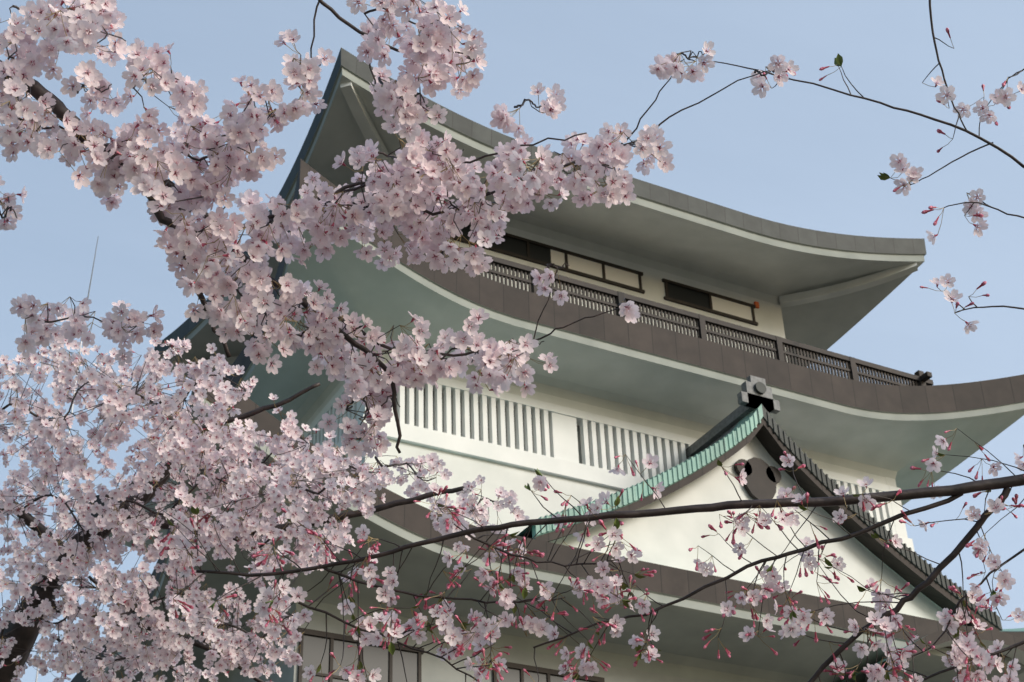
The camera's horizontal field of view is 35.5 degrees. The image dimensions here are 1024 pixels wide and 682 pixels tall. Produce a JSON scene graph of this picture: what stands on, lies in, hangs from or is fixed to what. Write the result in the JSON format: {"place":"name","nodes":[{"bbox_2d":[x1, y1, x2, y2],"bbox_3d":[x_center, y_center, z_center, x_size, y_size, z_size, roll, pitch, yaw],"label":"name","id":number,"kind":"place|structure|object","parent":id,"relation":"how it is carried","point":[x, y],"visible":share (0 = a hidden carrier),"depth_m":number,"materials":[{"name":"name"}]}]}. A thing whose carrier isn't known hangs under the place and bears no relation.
{"place":"outdoors","nodes":[
{"label":"outdoors","id":0,"kind":"place"},
{"bbox_2d":[0,0,1023,681],"bbox_3d":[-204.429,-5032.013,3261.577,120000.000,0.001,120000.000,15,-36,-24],"label":"sky","id":1,"kind":"structure","parent":0,"point":[802,154],"depth_m":9360.11,"materials":[{"name":"blue"}]},
{"label":"ground","id":2,"kind":"structure","parent":0,"visible":0},
{"bbox_2d":[35,239,97,681],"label":"lightning rod","id":3,"kind":"object","parent":2,"relation":"on","point":[71,414],"visible":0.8,"depth_m":58.44,"materials":[{"name":"silver metal"}]},
{"bbox_2d":[0,0,1023,681],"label":"cherry tree","id":4,"kind":"object","parent":2,"relation":"on","point":[414,182],"visible":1,"depth_m":3.33,"materials":[{"name":"pink plant"}]},
{"bbox_3d":[1.190,18.987,31.156,26.500,4.800,22.000,15,-36,-24],"label":"stone base","id":5,"kind":"object","parent":2,"relation":"on","visible":0},
{"bbox_2d":[71,48,1023,681],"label":"castle keep","id":6,"kind":"structure","parent":5,"relation":"on","point":[695,372],"depth_m":34.45,"materials":[{"name":"paint"}]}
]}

